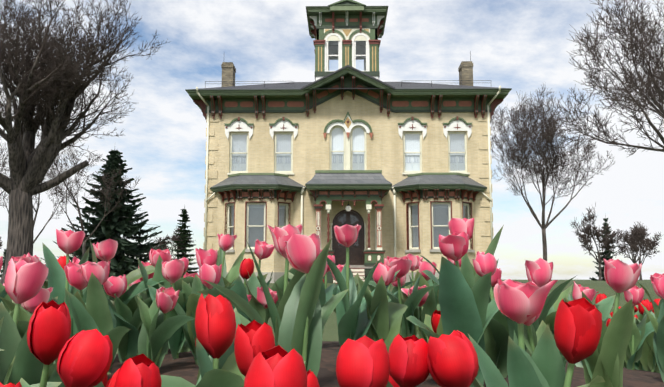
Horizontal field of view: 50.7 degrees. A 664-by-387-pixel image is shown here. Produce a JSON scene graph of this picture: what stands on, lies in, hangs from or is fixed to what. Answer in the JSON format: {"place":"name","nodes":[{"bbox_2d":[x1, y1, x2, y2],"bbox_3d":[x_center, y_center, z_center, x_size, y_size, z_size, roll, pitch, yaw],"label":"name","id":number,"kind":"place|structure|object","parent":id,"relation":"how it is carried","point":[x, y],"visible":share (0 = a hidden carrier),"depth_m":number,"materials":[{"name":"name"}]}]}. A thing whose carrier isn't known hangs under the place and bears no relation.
{"place":"outdoors","nodes":[
{"label":"outdoors","id":0,"kind":"place"},
{"bbox_2d":[0,0,663,279],"label":"sky","id":1,"kind":"structure","parent":0,"point":[522,46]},
{"bbox_2d":[199,61,496,282],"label":"house walls","id":2,"kind":"structure","parent":0,"point":[311,149],"depth_m":36.92,"materials":[{"name":"beige brick"}]},
{"bbox_2d":[306,0,387,80],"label":"cupola","id":3,"kind":"object","parent":2,"relation":"on","point":[346,32],"visible":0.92,"depth_m":41.95,"materials":[{"name":"green wood"}]},
{"bbox_2d":[185,51,511,252],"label":"house trim","id":4,"kind":"structure","parent":2,"relation":"attached to","point":[411,187],"depth_m":36.83,"materials":[{"name":"green wood"}]},
{"bbox_2d":[224,126,472,249],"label":"house windows","id":5,"kind":"structure","parent":2,"relation":"in","point":[256,218],"depth_m":37.11,"materials":[{"name":"white glass"}]},
{"bbox_2d":[305,170,391,282],"bbox_3d":[0.825,1.639,34.758,4.260,5.580,3.520,0,-7,1],"label":"house porch","id":6,"kind":"object","parent":2,"relation":"attached to","point":[328,187],"visible":0.88,"depth_m":34.57,"materials":[{"name":"green wood"}]},
{"bbox_2d":[331,210,365,264],"bbox_3d":[0.849,2.325,36.613,1.840,3.030,0.490,0,-7,1],"label":"front door","id":7,"kind":"structure","parent":2,"relation":"in","point":[352,218],"depth_m":36.73,"materials":[{"name":"brown wood"}]},
{"bbox_2d":[196,86,500,256],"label":"downspouts","id":8,"kind":"object","parent":2,"relation":"attached to","point":[393,190],"visible":0.69,"depth_m":36.59,"materials":[{"name":"beige metal"}]},
{"bbox_2d":[42,280,660,353],"bbox_3d":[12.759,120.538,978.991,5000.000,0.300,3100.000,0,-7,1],"label":"lawn","id":9,"kind":"structure","parent":0,"point":[330,332],"depth_m":16.42,"materials":[{"name":"green plant"}]},
{"bbox_2d":[0,249,5,279],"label":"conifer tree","id":10,"kind":"object","parent":9,"relation":"on","point":[3,263],"visible":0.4,"depth_m":242.98,"materials":[{"name":"green plant"}]},
{"bbox_2d":[0,114,59,194],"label":"tree","id":11,"kind":"object","parent":9,"relation":"on","point":[2,157],"visible":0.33,"depth_m":33.01,"materials":[{"name":"grey plant"}]},
{"bbox_2d":[0,156,80,243],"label":"tree","id":12,"kind":"object","parent":9,"relation":"on","point":[37,207],"visible":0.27,"depth_m":46.89,"materials":[{"name":"grey plant"}]},
{"bbox_2d":[0,0,170,283],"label":"bare tree","id":13,"kind":"object","parent":9,"relation":"on","point":[53,86],"visible":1,"depth_m":24.39,"materials":[{"name":"brown plant"}]},
{"bbox_2d":[35,115,139,256],"bbox_3d":[-13.694,0.427,38.363,5.717,9.471,3.886,5,-9,-37],"label":"tree","id":14,"kind":"object","parent":9,"relation":"on","point":[69,190],"visible":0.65,"depth_m":38.56,"materials":[{"name":"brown plant"}]},
{"bbox_2d":[41,150,168,277],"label":"spruce tree","id":15,"kind":"object","parent":9,"relation":"on","point":[116,224],"visible":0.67,"depth_m":61.81,"materials":[{"name":"green plant"}]},
{"bbox_2d":[155,228,191,257],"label":"bare tree","id":16,"kind":"object","parent":9,"relation":"on","point":[174,237],"visible":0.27,"depth_m":171.50,"materials":[{"name":"grey plant"}]},
{"bbox_2d":[169,207,198,273],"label":"cedar tree","id":17,"kind":"object","parent":9,"relation":"on","point":[184,238],"visible":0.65,"depth_m":49.95,"materials":[{"name":"green plant"}]},
{"bbox_2d":[107,341,663,386],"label":"soil","id":18,"kind":"structure","parent":9,"relation":"on","point":[184,366],"depth_m":1.81,"materials":[{"name":"brown soil"}]},
{"bbox_2d":[0,225,663,386],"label":"tulips","id":19,"kind":"object","parent":18,"relation":"on","point":[130,322],"depth_m":1.23,"materials":[{"name":"green plant"}]},
{"bbox_2d":[0,218,663,325],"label":"pink tulips","id":20,"kind":"object","parent":19,"relation":"attached to","point":[515,301],"visible":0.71,"depth_m":1.70,"materials":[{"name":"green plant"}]},
{"bbox_2d":[490,84,615,260],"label":"slender tree","id":21,"kind":"object","parent":9,"relation":"on","point":[546,136],"visible":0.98,"depth_m":44.63,"materials":[{"name":"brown plant"}]},
{"bbox_2d":[570,203,621,280],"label":"bare tree","id":22,"kind":"object","parent":9,"relation":"on","point":[589,232],"visible":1,"depth_m":113.17,"materials":[{"name":"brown plant"}]},
{"bbox_2d":[589,214,618,280],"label":"conifer tree","id":23,"kind":"object","parent":9,"relation":"on","point":[606,252],"visible":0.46,"depth_m":119.42,"materials":[{"name":"green plant"}]},
{"bbox_2d":[545,0,663,156],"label":"tree","id":24,"kind":"object","parent":9,"relation":"on","point":[650,77],"visible":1,"depth_m":23.80,"materials":[{"name":"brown plant"}]},
{"bbox_2d":[614,225,659,279],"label":"bare tree","id":25,"kind":"object","parent":9,"relation":"on","point":[641,245],"visible":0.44,"depth_m":138.73,"materials":[{"name":"grey plant"}]},
{"bbox_2d":[617,221,662,263],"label":"bare tree","id":26,"kind":"object","parent":9,"relation":"on","point":[634,235],"visible":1,"depth_m":125.28,"materials":[{"name":"grey plant"}]}
]}

